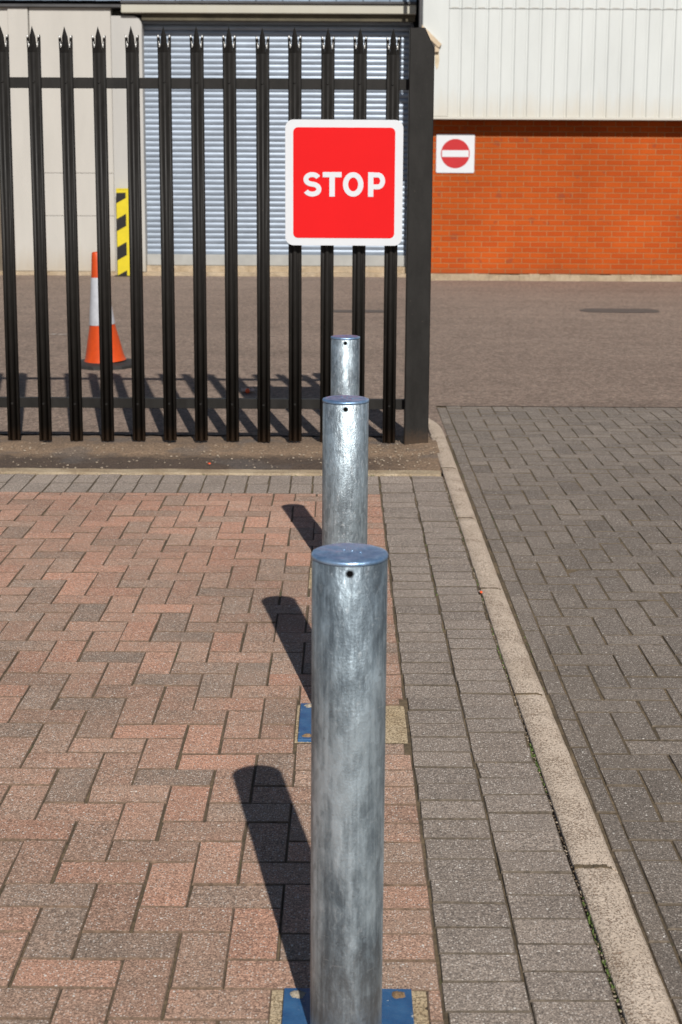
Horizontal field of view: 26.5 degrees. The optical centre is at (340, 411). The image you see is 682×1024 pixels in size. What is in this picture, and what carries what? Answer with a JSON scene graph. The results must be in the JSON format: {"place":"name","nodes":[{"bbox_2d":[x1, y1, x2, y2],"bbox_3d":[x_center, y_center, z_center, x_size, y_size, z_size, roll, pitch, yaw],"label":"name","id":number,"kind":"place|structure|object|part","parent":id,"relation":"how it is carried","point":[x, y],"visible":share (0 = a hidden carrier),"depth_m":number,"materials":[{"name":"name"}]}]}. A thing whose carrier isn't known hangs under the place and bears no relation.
{"place":"outdoors","nodes":[
{"label":"outdoors","id":0,"kind":"place"},
{"bbox_2d":[0,434,441,473],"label":"verge","id":1,"kind":"structure","parent":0,"point":[64,447],"depth_m":7.89,"materials":[{"name":"concrete"}]},
{"bbox_2d":[0,26,434,444],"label":"palisade fence","id":2,"kind":"object","parent":1,"relation":"on","point":[418,85],"visible":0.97,"depth_m":7.97,"materials":[{"name":"black metal"}]},
{"bbox_2d":[285,119,402,245],"bbox_3d":[0.016,-1.242,7.871,0.639,0.676,0.018,0,10,0],"label":"stop sign","id":3,"kind":"object","parent":2,"relation":"attached to","point":[343,182],"visible":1,"depth_m":7.86,"materials":[{"name":"red metal"}]},
{"bbox_2d":[0,428,661,1023],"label":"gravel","id":4,"kind":"structure","parent":1,"relation":"on","point":[492,632],"depth_m":5.31,"materials":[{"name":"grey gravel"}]},
{"bbox_2d":[241,388,254,392],"bbox_3d":[-0.647,-0.142,10.036,0.090,0.045,0.080,0,10,0],"label":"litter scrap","id":5,"kind":"object","parent":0,"point":[246,390],"visible":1,"depth_m":10.03,"materials":[{"name":"red paper"}]},
{"bbox_2d":[0,475,580,1023],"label":"pavement","id":6,"kind":"structure","parent":0,"point":[220,920],"depth_m":3.76,"materials":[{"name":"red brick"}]},
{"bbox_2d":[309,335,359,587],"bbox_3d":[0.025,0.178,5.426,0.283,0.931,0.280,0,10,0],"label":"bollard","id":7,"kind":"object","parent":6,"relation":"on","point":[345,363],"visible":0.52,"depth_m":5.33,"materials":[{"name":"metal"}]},
{"bbox_2d":[269,543,428,1023],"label":"bollard","id":8,"kind":"object","parent":6,"relation":"on","point":[348,653],"visible":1,"depth_m":2.48,"materials":[{"name":"metal"}]},
{"bbox_2d":[295,395,407,743],"bbox_3d":[0.032,0.421,3.987,0.308,0.932,0.278,0,10,0],"label":"bollard","id":9,"kind":"object","parent":6,"relation":"on","point":[345,471],"visible":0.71,"depth_m":3.90,"materials":[{"name":"metal"}]},
{"bbox_2d":[0,474,621,1023],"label":"pavement border","id":10,"kind":"object","parent":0,"point":[554,940],"visible":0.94,"depth_m":3.63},
{"bbox_2d":[129,474,621,1010],"bbox_3d":[0.495,0.635,5.493,2.395,0.006,5.227,-4,11,-25],"label":"moss","id":11,"kind":"object","parent":10,"relation":"on","point":[545,790],"visible":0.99,"depth_m":3.63,"materials":[{"name":"green plant"}]},
{"bbox_2d":[0,275,681,435],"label":"yard road","id":12,"kind":"structure","parent":0,"point":[521,343],"depth_m":12.70,"materials":[{"name":"grey asphalt"}]},
{"bbox_2d":[81,252,131,369],"bbox_3d":[-1.854,-0.801,11.309,0.527,0.892,0.527,-2,10,-13],"label":"traffic cone","id":13,"kind":"object","parent":12,"relation":"on","point":[91,361],"visible":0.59,"depth_m":11.23,"materials":[{"name":"orange plastic"}]},
{"bbox_2d":[114,188,129,276],"bbox_3d":[-3.080,-2.534,20.496,0.260,1.234,0.190,0,10,0],"label":"hazard guard","id":14,"kind":"object","parent":12,"relation":"on","point":[122,208],"visible":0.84,"depth_m":20.44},
{"bbox_2d":[0,0,415,276],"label":"shutter unit","id":15,"kind":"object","parent":12,"relation":"on","point":[312,22],"visible":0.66,"depth_m":20.45,"materials":[{"name":"metal"}]},
{"bbox_3d":[-5.407,-2.695,20.813,1.506,1.498,0.180,0,10,0],"label":"side door","id":16,"kind":"part","parent":15,"relation":"part of","materials":[{"name":"grey metal"}]},
{"bbox_2d":[333,310,383,311],"bbox_3d":[0.227,-1.091,15.742,0.711,0.001,0.292,0,10,0],"label":"road patch","id":17,"kind":"object","parent":12,"relation":"on","point":[351,310],"visible":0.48,"depth_m":15.75,"materials":[{"name":"grey asphalt"}]},
{"bbox_2d":[413,0,681,281],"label":"brick warehouse","id":18,"kind":"structure","parent":12,"relation":"on","point":[567,114],"depth_m":19.82,"materials":[{"name":"brick"}]},
{"bbox_2d":[436,134,474,172],"bbox_3d":[1.568,-3.535,19.843,0.524,0.524,0.011,0,10,0],"label":"no entry sign","id":19,"kind":"object","parent":18,"relation":"attached to","point":[454,153],"visible":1,"depth_m":19.84,"materials":[{"name":"white metal"}]},
{"bbox_2d":[428,419,678,1023],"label":"kerb","id":20,"kind":"structure","parent":12,"relation":"on","point":[641,994],"depth_m":3.48,"materials":[{"name":"concrete"}]},
{"bbox_2d":[441,467,612,875],"bbox_3d":[0.563,0.772,4.820,0.097,0.056,7.550,0,10,0],"label":"kerb mortar","id":21,"kind":"object","parent":20,"relation":"on","point":[590,866],"visible":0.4,"depth_m":3.23,"materials":[{"name":"grey concrete"}]},
{"bbox_2d":[580,308,659,312],"bbox_3d":[3.069,-1.113,15.960,0.883,0.001,0.473,0,10,0],"label":"road patch","id":22,"kind":"object","parent":12,"relation":"on","point":[627,310],"visible":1,"depth_m":15.96,"materials":[{"name":"grey asphalt"}]},
{"bbox_2d":[436,406,681,1023],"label":"road paving","id":23,"kind":"structure","parent":0,"point":[660,864],"depth_m":5.45,"materials":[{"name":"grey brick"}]},
{"bbox_2d":[490,406,681,407],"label":"ground","id":24,"kind":"structure","parent":0,"point":[550,406],"depth_m":9.89,"materials":[{"name":"grey asphalt"}]},
{"bbox_2d":[0,468,440,476],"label":"kerb edging","id":25,"kind":"object","parent":24,"relation":"on","point":[94,471],"visible":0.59,"depth_m":7.35,"materials":[{"name":"concrete"}]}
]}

